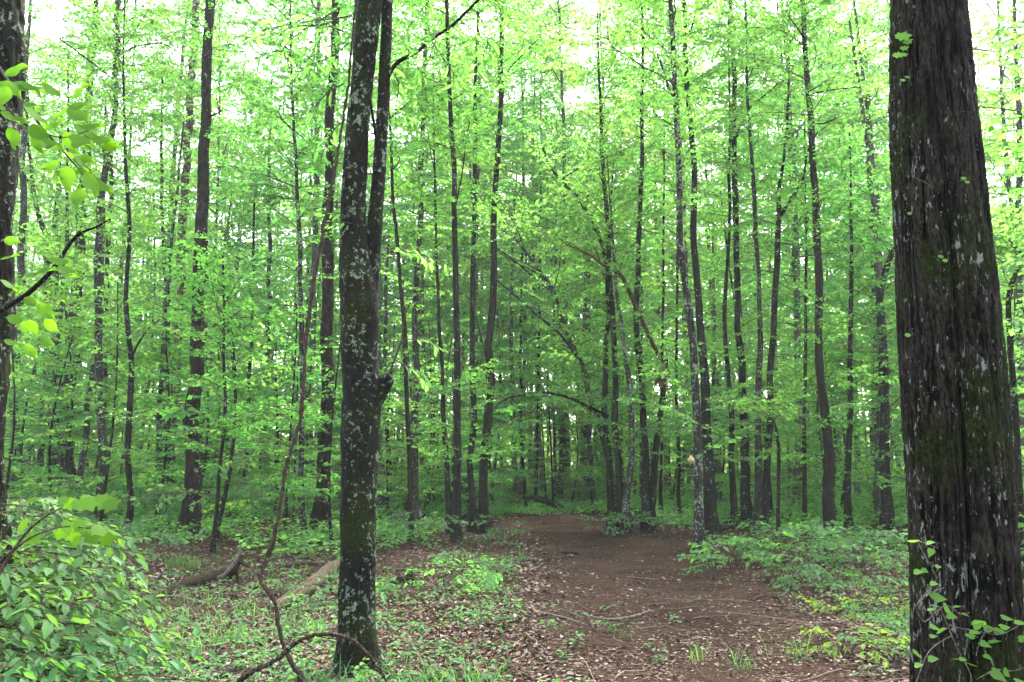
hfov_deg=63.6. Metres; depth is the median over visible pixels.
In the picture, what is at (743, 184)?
tall tree
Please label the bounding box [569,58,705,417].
tall tree
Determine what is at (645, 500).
slim tree
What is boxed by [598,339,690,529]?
leaning tree
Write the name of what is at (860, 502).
undergrowth
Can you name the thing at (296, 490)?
understory sapling
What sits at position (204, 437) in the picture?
understory sapling
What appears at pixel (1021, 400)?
understory sapling
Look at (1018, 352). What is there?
understory sapling
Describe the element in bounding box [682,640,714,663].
grass tuft
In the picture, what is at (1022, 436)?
understory sapling
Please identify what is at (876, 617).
ground cover
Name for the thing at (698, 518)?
slim tree
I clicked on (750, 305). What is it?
tall tree
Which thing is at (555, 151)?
tall tree
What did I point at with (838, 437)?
tall tree
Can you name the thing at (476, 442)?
understory sapling
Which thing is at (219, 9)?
tall tree
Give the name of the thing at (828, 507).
tall tree
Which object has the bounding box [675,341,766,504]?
understory sapling
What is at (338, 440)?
understory sapling
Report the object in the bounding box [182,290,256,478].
young tree
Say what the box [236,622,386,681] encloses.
arching branch
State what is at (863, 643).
bush
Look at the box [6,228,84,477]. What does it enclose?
young tree
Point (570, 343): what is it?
leaning tree
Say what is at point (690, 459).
bracket fungus
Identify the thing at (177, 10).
tall tree
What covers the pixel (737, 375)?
young tree
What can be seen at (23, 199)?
slim tree
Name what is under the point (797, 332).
tall tree
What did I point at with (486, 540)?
fallen stick
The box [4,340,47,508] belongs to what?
understory sapling
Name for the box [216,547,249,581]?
rotten stump
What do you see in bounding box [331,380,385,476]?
understory sapling
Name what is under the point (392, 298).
tall tree
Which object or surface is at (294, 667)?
woody vine
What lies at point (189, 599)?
fallen stick
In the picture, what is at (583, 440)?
understory sapling
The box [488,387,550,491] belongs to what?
understory sapling
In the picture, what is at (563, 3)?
tall tree
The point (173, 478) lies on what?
understory sapling
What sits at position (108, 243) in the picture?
slim tree
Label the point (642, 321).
dead branch
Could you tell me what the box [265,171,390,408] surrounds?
young tree
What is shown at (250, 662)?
grass tuft
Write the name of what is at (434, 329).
tall tree
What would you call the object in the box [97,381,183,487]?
understory sapling
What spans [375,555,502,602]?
bush
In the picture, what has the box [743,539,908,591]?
bush
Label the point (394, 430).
understory sapling
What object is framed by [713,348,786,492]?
understory sapling
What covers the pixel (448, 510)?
slim tree
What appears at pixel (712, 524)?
slim tree
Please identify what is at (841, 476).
understory sapling
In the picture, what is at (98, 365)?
slim tree
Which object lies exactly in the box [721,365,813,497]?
understory sapling
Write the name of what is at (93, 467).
understory sapling
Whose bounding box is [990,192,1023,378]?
young tree
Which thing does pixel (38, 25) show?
sky
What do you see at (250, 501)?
bush
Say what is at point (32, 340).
young tree
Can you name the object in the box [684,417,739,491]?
understory sapling
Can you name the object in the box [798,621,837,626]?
fallen stick
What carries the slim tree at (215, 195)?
on the ground at (530, 521)
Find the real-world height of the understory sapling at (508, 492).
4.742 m
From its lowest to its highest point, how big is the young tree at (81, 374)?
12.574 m
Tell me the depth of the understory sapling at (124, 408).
31.83 m
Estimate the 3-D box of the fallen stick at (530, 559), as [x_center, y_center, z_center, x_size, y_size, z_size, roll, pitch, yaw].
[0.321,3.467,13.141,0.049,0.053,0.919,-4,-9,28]
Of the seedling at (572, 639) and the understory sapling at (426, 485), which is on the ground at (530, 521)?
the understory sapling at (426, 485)
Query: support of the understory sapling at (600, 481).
on the ground at (530, 521)
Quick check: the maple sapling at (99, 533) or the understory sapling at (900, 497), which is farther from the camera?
the understory sapling at (900, 497)
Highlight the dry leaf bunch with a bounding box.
[654,366,670,386]
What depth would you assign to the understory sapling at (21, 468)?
22.55 m
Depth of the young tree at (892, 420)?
47.24 m
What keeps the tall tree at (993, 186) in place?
on the ground at (530, 521)
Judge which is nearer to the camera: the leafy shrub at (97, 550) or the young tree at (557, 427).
the leafy shrub at (97, 550)
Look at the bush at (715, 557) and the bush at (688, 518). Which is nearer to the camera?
the bush at (715, 557)
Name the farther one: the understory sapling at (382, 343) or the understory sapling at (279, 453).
the understory sapling at (382, 343)
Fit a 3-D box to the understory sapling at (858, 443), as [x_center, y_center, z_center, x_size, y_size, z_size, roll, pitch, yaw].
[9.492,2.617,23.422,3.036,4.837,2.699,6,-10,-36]
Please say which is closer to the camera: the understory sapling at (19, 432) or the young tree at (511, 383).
the understory sapling at (19, 432)
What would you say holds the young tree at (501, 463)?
on the ground at (530, 521)
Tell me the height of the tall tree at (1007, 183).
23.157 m
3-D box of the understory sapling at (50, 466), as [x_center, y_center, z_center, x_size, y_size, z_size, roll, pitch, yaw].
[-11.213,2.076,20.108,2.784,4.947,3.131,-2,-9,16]
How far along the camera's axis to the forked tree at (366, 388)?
6.33 m
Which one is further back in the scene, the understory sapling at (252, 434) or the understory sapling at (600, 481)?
the understory sapling at (600, 481)
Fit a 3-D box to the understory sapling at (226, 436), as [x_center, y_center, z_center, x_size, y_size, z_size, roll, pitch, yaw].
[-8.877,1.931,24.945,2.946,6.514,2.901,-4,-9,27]
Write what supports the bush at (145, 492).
on the ground at (530, 521)
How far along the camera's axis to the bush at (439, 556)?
11.17 m
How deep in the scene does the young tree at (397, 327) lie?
31.04 m
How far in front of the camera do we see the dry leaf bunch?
17.87 m
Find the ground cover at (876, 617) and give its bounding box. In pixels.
[18,535,1023,681]
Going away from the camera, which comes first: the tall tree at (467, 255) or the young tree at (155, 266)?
the young tree at (155, 266)
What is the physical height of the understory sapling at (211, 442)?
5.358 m
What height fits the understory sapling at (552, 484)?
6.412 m
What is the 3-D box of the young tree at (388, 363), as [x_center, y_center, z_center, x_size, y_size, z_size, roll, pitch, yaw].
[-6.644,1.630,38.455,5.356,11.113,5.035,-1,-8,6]
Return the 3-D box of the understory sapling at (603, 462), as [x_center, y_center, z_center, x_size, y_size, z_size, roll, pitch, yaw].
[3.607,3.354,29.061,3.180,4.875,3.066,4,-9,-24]
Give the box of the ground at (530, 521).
[5,466,1023,681]
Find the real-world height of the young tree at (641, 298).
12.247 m
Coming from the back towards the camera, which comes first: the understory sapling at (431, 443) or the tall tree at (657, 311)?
the tall tree at (657, 311)
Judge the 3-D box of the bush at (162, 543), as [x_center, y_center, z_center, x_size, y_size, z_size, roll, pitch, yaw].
[-5.637,2.928,11.510,2.304,0.621,1.766,-4,-9,26]
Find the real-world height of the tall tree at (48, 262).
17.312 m
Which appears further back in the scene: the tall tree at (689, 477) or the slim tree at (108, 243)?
the tall tree at (689, 477)
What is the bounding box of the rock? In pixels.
[209,664,243,678]
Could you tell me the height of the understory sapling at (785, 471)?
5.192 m
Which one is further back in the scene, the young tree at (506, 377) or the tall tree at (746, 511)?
the young tree at (506, 377)
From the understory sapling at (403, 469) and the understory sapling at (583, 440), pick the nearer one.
the understory sapling at (403, 469)
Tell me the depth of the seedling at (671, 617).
7.93 m
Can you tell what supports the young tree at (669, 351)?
on the ground at (530, 521)
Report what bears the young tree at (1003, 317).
on the ground at (530, 521)
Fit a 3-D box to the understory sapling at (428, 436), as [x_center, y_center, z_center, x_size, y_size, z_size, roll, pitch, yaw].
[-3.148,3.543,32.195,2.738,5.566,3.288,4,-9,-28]
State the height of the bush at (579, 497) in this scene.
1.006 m
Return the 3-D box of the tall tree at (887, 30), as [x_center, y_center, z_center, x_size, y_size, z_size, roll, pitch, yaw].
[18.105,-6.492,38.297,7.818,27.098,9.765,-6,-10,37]
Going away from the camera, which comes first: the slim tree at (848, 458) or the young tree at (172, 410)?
the slim tree at (848, 458)
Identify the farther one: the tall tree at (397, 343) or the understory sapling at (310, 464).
the tall tree at (397, 343)
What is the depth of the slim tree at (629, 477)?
18.33 m
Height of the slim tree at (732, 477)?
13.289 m
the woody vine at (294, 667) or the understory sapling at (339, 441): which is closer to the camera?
the woody vine at (294, 667)
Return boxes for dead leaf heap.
[390,571,421,584]
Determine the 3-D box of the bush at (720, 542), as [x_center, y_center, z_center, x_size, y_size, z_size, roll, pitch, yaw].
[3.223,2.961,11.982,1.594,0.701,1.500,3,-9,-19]
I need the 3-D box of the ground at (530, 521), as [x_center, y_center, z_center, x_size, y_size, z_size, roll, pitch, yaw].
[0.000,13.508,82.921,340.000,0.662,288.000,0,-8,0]
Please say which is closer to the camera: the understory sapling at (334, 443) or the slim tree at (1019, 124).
the slim tree at (1019, 124)
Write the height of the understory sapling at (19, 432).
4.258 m
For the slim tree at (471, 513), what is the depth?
18.86 m
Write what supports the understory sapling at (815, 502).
on the ground at (530, 521)
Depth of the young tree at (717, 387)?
23.77 m
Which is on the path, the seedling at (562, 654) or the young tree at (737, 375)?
the seedling at (562, 654)
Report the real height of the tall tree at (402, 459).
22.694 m
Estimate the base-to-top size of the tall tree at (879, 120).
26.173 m
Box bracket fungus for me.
[687,455,694,463]
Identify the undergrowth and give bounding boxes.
[8,475,907,558]
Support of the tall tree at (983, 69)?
on the ground at (530, 521)
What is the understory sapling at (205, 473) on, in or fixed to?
on the ground at (530, 521)
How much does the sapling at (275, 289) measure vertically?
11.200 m
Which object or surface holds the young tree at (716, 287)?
on the ground at (530, 521)
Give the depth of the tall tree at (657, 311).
43.06 m
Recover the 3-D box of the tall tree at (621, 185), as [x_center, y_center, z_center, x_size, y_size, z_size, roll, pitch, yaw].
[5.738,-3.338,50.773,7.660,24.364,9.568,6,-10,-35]
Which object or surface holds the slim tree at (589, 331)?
on the ground at (530, 521)
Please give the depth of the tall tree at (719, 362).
54.29 m
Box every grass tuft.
[159,552,189,571]
[169,631,211,660]
[181,555,199,570]
[199,624,240,648]
[237,649,271,673]
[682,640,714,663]
[725,645,756,671]
[749,618,822,660]
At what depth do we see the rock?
5.89 m
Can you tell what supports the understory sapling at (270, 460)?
on the ground at (530, 521)
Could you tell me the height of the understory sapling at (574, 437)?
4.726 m
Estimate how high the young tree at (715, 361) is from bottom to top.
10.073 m
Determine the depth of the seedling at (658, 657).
6.36 m
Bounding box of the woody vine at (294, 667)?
[258,0,367,681]
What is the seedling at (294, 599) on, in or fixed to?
on the ground at (530, 521)
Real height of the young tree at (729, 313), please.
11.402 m
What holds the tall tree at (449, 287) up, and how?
on the ground at (530, 521)
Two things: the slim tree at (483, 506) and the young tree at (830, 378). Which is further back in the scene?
the young tree at (830, 378)
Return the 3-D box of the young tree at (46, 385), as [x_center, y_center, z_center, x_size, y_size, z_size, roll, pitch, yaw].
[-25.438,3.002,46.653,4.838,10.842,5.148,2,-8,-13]
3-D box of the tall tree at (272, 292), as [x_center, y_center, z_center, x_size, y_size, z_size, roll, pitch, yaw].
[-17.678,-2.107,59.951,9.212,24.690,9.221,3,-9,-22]
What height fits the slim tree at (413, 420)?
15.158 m
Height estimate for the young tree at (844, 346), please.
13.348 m
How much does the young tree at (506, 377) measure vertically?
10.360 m
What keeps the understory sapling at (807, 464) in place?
on the ground at (530, 521)
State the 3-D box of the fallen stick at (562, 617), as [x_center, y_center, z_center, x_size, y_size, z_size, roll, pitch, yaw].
[0.489,2.700,8.075,0.098,0.053,0.766,7,-11,-42]
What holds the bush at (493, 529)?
on the ground at (530, 521)
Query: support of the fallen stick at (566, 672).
on the path
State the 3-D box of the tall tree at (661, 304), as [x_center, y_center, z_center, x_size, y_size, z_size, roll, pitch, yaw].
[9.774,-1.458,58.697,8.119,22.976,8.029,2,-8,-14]
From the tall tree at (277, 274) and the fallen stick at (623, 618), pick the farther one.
the tall tree at (277, 274)
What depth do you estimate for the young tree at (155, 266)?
33.38 m
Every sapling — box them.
[0,493,121,575]
[4,319,87,513]
[4,324,126,513]
[4,336,74,514]
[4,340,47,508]
[4,352,63,492]
[4,386,36,479]
[5,265,138,509]
[6,310,116,495]
[6,401,39,491]
[8,374,54,505]
[34,282,184,523]
[37,318,162,512]
[53,403,116,494]
[56,354,124,484]
[79,366,162,500]
[89,380,146,492]
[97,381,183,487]
[108,304,217,515]
[109,381,214,510]
[111,264,332,540]
[132,230,321,553]
[134,378,205,498]
[138,331,271,508]
[147,300,259,508]
[153,303,247,481]
[162,365,251,499]
[168,277,296,507]
[182,354,266,487]
[182,372,263,491]
[213,169,296,507]
[220,360,285,481]
[224,326,315,512]
[227,303,340,530]
[231,349,340,520]
[237,335,317,506]
[241,372,315,496]
[247,334,385,542]
[252,357,314,505]
[254,358,341,512]
[254,372,313,493]
[263,371,341,499]
[330,371,340,486]
[331,363,395,486]
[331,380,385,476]
[338,342,406,491]
[377,306,462,522]
[378,316,434,514]
[378,322,489,516]
[383,335,478,503]
[383,365,418,486]
[389,348,466,512]
[389,362,476,492]
[390,382,464,505]
[396,363,450,500]
[406,363,512,508]
[418,372,506,512]
[419,358,504,507]
[434,355,529,501]
[438,314,548,518]
[448,366,505,493]
[461,366,521,500]
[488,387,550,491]
[502,320,602,511]
[510,356,580,496]
[541,348,605,502]
[552,368,633,501]
[564,363,658,500]
[566,384,613,500]
[574,370,666,490]
[577,374,657,499]
[596,322,673,502]
[634,395,692,500]
[637,346,711,504]
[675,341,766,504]
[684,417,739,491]
[688,403,754,493]
[704,376,815,545]
[712,311,821,514]
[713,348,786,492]
[719,417,780,498]
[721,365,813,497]
[753,370,823,502]
[763,356,822,483]
[771,377,842,492]
[777,272,899,518]
[783,353,904,506]
[783,364,894,490]
[793,332,890,502]
[812,365,902,497]
[837,299,1023,525]
[837,388,903,498]
[887,316,905,508]
[888,324,905,498]
[890,321,905,498]
[890,370,904,483]
[890,420,902,437]
[1000,286,1023,471]
[1003,300,1023,481]
[1003,323,1023,464]
[1004,327,1023,490]
[1005,299,1023,482]
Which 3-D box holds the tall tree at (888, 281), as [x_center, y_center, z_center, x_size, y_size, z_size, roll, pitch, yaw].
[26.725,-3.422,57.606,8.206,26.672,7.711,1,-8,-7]
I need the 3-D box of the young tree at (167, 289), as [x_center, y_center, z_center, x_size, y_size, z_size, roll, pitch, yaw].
[-10.096,-1.178,24.403,5.243,12.620,4.105,-3,-9,19]
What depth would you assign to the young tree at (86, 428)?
21.32 m
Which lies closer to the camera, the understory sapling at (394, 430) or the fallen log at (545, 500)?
the fallen log at (545, 500)
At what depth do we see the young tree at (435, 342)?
42.74 m
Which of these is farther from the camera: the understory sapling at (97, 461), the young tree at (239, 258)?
the young tree at (239, 258)
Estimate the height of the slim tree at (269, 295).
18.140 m
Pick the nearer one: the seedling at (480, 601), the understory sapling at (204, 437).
the seedling at (480, 601)
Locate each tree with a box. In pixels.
[0,0,121,645]
[5,342,76,460]
[6,218,107,496]
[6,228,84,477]
[6,239,115,428]
[8,36,155,509]
[9,0,92,501]
[9,311,96,480]
[10,153,90,410]
[12,0,122,312]
[12,10,92,319]
[13,98,88,495]
[15,81,186,516]
[19,97,133,473]
[22,271,125,458]
[25,95,115,460]
[26,0,226,441]
[28,0,222,522]
[33,0,150,504]
[56,0,282,462]
[59,0,194,534]
[65,0,177,463]
[69,0,262,359]
[70,110,266,509]
[81,137,195,485]
[81,192,190,470]
[89,152,191,446]
[115,278,214,443]
[122,0,324,364]
[129,53,200,482]
[130,0,448,504]
[134,0,253,536]
[142,0,253,497]
[145,150,257,392]
[148,301,229,437]
[151,90,294,358]
[157,117,286,476]
[158,59,299,474]
[159,176,294,498]
[161,143,280,476]
[163,27,251,493]
[169,199,290,455]
[174,0,407,461]
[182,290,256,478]
[215,40,338,476]
[226,150,319,430]
[227,79,314,495]
[229,0,542,510]
[230,0,373,537]
[233,0,536,678]
[233,51,387,334]
[234,63,342,467]
[245,183,403,484]
[254,0,392,535]
[260,70,411,350]
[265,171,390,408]
[272,144,341,449]
[291,170,415,388]
[307,0,516,498]
[307,143,449,500]
[315,266,404,436]
[318,0,468,543]
[320,6,498,493]
[333,250,412,452]
[334,148,452,478]
[367,59,480,480]
[368,0,474,530]
[370,47,499,533]
[375,0,516,542]
[381,65,492,482]
[381,179,453,478]
[389,0,560,497]
[390,37,519,456]
[397,42,547,485]
[402,115,542,498]
[404,130,507,427]
[408,134,488,467]
[409,113,528,388]
[411,236,516,449]
[422,0,536,533]
[435,0,617,493]
[435,244,552,500]
[446,0,612,491]
[447,0,556,533]
[449,163,586,504]
[458,0,661,499]
[458,175,638,512]
[467,0,617,484]
[476,127,658,529]
[478,242,570,476]
[478,310,543,487]
[482,99,566,499]
[483,0,709,493]
[483,86,581,504]
[500,81,625,478]
[501,145,601,456]
[504,152,657,509]
[509,111,601,498]
[515,193,579,415]
[518,67,670,479]
[526,3,673,532]
[544,141,661,488]
[545,299,628,436]
[547,90,684,352]
[547,137,658,435]
[554,133,642,498]
[557,0,770,560]
[561,150,691,533]
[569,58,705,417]
[575,0,807,497]
[575,157,708,495]
[577,1,727,489]
[584,0,703,530]
[596,11,727,509]
[598,252,693,475]
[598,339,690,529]
[599,170,702,474]
[608,0,752,535]
[616,157,695,483]
[621,64,774,487]
[622,0,734,523]
[626,161,700,466]
[634,46,793,472]
[640,180,837,516]
[643,195,778,507]
[664,113,781,482]
[666,224,752,471]
[669,0,889,509]
[669,299,724,485]
[670,0,832,523]
[671,0,803,524]
[685,0,894,495]
[688,46,834,481]
[690,0,814,533]
[699,0,887,493]
[699,77,832,486]
[705,0,898,541]
[709,248,791,457]
[710,205,790,398]
[713,0,861,532]
[718,341,776,449]
[725,0,894,497]
[725,90,858,355]
[727,265,819,483]
[735,99,868,528]
[758,0,895,468]
[761,79,869,477]
[762,0,900,524]
[763,123,887,483]
[773,250,864,489]
[775,0,899,399]
[786,124,901,534]
[789,270,868,435]
[796,0,1002,346]
[807,34,897,489]
[817,0,995,299]
[821,1,894,497]
[821,175,902,535]
[825,87,894,504]
[838,105,902,436]
[844,102,896,360]
[845,257,900,427]
[859,291,901,482]
[863,0,1023,326]
[883,13,1022,305]
[888,0,1023,681]
[970,0,1023,484]
[974,11,1023,335]
[974,44,1023,291]
[974,52,1023,293]
[980,83,1023,365]
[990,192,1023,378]
[990,195,1023,578]
[990,204,1023,367]
[996,252,1023,371]
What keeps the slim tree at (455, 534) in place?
on the ground at (530, 521)
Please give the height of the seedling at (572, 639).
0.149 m
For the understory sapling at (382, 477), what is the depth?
20.18 m
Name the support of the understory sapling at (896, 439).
on the ground at (530, 521)
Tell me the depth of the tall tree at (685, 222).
34.37 m
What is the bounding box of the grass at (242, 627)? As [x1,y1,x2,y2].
[42,530,907,681]
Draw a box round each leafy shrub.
[0,503,200,681]
[0,603,226,681]
[3,497,147,598]
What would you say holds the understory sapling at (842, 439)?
on the ground at (530, 521)
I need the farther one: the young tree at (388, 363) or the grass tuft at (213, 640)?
the young tree at (388, 363)
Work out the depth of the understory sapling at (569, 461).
27.33 m
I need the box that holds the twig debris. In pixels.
[12,523,1023,681]
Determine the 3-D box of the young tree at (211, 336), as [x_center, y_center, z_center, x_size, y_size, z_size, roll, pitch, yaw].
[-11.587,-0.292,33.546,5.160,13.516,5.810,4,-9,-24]
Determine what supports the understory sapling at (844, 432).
on the ground at (530, 521)
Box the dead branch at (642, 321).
[522,224,663,362]
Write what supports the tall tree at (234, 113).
on the ground at (530, 521)
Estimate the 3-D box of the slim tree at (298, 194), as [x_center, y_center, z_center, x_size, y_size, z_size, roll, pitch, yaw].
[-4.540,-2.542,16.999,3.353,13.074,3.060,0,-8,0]
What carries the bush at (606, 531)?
on the ground at (530, 521)
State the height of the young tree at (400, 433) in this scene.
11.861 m
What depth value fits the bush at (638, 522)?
17.67 m
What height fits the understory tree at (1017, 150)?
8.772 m
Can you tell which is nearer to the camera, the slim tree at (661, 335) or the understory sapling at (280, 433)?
the slim tree at (661, 335)
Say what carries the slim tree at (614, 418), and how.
on the ground at (530, 521)
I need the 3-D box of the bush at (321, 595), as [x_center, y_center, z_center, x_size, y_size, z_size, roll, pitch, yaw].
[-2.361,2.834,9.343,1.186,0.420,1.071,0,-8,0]
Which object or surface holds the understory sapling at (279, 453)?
on the ground at (530, 521)
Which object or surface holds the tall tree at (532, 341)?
on the ground at (530, 521)
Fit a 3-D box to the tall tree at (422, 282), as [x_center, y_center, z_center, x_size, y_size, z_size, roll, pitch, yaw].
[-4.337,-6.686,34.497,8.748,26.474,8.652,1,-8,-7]
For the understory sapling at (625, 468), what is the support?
on the ground at (530, 521)
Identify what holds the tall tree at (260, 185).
on the ground at (530, 521)
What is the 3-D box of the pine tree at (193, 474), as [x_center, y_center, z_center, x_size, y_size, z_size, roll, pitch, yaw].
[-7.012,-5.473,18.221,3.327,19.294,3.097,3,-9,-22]
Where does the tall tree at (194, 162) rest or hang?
on the ground at (530, 521)
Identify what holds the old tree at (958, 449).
on the ground at (530, 521)
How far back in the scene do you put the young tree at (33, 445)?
41.27 m
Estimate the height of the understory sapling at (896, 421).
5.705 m
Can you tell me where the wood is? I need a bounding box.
[4,95,1023,481]
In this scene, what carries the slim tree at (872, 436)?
on the ground at (530, 521)
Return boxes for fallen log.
[118,569,220,615]
[268,558,339,612]
[524,495,564,515]
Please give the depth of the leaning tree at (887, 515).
18.07 m
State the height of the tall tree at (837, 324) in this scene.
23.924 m
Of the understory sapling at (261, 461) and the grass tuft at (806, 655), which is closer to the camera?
the grass tuft at (806, 655)
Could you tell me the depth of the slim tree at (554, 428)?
31.77 m
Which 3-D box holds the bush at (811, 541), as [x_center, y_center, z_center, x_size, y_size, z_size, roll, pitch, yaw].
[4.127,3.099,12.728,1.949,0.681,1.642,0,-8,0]
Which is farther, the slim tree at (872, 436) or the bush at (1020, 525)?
the slim tree at (872, 436)
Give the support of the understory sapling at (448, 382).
on the ground at (530, 521)
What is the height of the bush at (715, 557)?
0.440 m
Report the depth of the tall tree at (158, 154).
54.58 m
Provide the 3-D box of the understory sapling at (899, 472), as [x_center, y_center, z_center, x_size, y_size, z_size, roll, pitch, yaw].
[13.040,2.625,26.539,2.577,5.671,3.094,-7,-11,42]
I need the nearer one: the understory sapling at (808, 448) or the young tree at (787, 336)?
the understory sapling at (808, 448)
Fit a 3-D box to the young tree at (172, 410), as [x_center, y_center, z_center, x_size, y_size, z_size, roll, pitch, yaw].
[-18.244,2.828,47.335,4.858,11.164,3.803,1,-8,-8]
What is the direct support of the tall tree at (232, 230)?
on the ground at (530, 521)
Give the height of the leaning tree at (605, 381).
9.527 m
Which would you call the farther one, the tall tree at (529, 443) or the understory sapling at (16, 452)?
the tall tree at (529, 443)
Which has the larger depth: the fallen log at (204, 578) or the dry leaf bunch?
the dry leaf bunch
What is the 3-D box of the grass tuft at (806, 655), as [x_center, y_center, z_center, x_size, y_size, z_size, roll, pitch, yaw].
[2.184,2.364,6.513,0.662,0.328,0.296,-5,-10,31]
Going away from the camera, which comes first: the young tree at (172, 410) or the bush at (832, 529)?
the bush at (832, 529)
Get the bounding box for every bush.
[5,476,102,527]
[11,511,164,558]
[13,528,206,573]
[118,475,229,530]
[220,476,290,516]
[245,568,338,609]
[288,472,384,517]
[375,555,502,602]
[378,511,468,544]
[428,550,520,574]
[471,514,524,539]
[542,477,605,506]
[579,512,634,535]
[601,511,668,533]
[636,511,705,538]
[677,547,727,580]
[688,522,809,567]
[722,520,845,563]
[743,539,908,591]
[782,525,908,567]
[785,620,909,668]
[797,585,909,623]
[837,633,909,667]
[1018,514,1023,590]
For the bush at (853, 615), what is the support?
on the ground at (530, 521)
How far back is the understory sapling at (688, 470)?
28.34 m
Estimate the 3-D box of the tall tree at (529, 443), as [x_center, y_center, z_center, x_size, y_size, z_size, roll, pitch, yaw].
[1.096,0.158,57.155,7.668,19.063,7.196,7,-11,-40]
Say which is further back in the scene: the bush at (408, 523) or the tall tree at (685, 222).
the tall tree at (685, 222)
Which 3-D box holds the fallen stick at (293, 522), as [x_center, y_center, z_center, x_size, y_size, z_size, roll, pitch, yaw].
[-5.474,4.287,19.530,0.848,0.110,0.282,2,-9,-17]
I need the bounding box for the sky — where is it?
[6,0,1023,464]
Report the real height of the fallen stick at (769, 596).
0.045 m
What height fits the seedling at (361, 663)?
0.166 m
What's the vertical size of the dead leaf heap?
0.241 m
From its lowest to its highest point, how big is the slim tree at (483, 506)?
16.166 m
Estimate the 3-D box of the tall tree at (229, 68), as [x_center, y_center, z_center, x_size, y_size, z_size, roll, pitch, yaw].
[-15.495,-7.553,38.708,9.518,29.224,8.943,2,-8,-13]
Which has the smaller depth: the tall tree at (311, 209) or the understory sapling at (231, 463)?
the understory sapling at (231, 463)
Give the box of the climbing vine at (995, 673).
[908,540,1023,681]
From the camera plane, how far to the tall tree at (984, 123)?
46.76 m
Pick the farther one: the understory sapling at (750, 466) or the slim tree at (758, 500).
the understory sapling at (750, 466)
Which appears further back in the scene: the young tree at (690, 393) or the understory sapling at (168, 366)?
the young tree at (690, 393)
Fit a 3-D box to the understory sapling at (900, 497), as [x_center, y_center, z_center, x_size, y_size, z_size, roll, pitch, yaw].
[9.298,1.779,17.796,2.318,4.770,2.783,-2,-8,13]
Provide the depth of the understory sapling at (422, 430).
30.23 m
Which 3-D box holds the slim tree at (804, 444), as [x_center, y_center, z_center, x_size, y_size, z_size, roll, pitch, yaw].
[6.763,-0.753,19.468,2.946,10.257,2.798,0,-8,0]
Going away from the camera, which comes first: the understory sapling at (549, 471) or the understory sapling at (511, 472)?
the understory sapling at (511, 472)
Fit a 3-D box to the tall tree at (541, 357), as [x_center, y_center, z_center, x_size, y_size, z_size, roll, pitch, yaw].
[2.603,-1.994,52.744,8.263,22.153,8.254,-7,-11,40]
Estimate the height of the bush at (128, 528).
0.713 m
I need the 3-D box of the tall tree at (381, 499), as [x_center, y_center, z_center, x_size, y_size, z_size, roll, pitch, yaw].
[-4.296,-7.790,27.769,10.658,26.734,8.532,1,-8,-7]
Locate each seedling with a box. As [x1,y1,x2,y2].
[285,594,308,623]
[352,657,373,681]
[449,565,496,639]
[557,650,571,660]
[569,631,584,647]
[602,622,615,629]
[652,654,666,662]
[669,615,680,622]
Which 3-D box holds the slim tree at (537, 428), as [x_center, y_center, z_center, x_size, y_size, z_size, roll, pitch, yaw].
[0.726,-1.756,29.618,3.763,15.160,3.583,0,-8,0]
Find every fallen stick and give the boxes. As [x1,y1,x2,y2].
[167,595,217,614]
[263,520,297,523]
[280,561,325,568]
[381,568,419,572]
[476,538,509,544]
[519,557,543,561]
[532,610,587,625]
[536,672,600,674]
[561,550,580,553]
[580,610,654,620]
[681,636,718,640]
[722,524,750,529]
[751,595,782,603]
[785,553,802,579]
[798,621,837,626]
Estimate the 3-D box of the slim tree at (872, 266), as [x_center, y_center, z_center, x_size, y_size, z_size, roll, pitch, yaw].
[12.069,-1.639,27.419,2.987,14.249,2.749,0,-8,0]
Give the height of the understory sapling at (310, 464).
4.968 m
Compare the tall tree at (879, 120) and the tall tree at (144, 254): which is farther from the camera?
the tall tree at (144, 254)
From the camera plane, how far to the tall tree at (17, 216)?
46.97 m
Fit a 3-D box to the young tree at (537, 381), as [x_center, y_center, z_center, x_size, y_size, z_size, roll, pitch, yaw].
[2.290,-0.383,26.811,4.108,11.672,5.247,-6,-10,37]
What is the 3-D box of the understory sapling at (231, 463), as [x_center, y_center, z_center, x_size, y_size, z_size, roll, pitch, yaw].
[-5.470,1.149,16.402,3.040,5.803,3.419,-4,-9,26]
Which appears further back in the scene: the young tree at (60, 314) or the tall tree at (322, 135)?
the tall tree at (322, 135)
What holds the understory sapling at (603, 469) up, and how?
on the ground at (530, 521)
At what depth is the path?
8.63 m
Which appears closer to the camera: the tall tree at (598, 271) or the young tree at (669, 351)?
the young tree at (669, 351)
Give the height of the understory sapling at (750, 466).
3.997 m
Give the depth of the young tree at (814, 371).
44.17 m
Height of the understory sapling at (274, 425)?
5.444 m
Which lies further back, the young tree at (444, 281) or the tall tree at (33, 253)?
the tall tree at (33, 253)
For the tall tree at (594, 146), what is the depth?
49.20 m
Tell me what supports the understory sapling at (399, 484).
on the ground at (530, 521)
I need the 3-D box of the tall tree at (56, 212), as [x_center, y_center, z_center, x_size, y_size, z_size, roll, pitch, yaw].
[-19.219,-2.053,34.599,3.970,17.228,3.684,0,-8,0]
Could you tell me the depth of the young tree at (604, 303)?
37.75 m
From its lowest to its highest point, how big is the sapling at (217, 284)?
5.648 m
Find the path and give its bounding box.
[494,521,908,681]
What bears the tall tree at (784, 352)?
on the ground at (530, 521)
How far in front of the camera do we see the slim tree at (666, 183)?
21.23 m

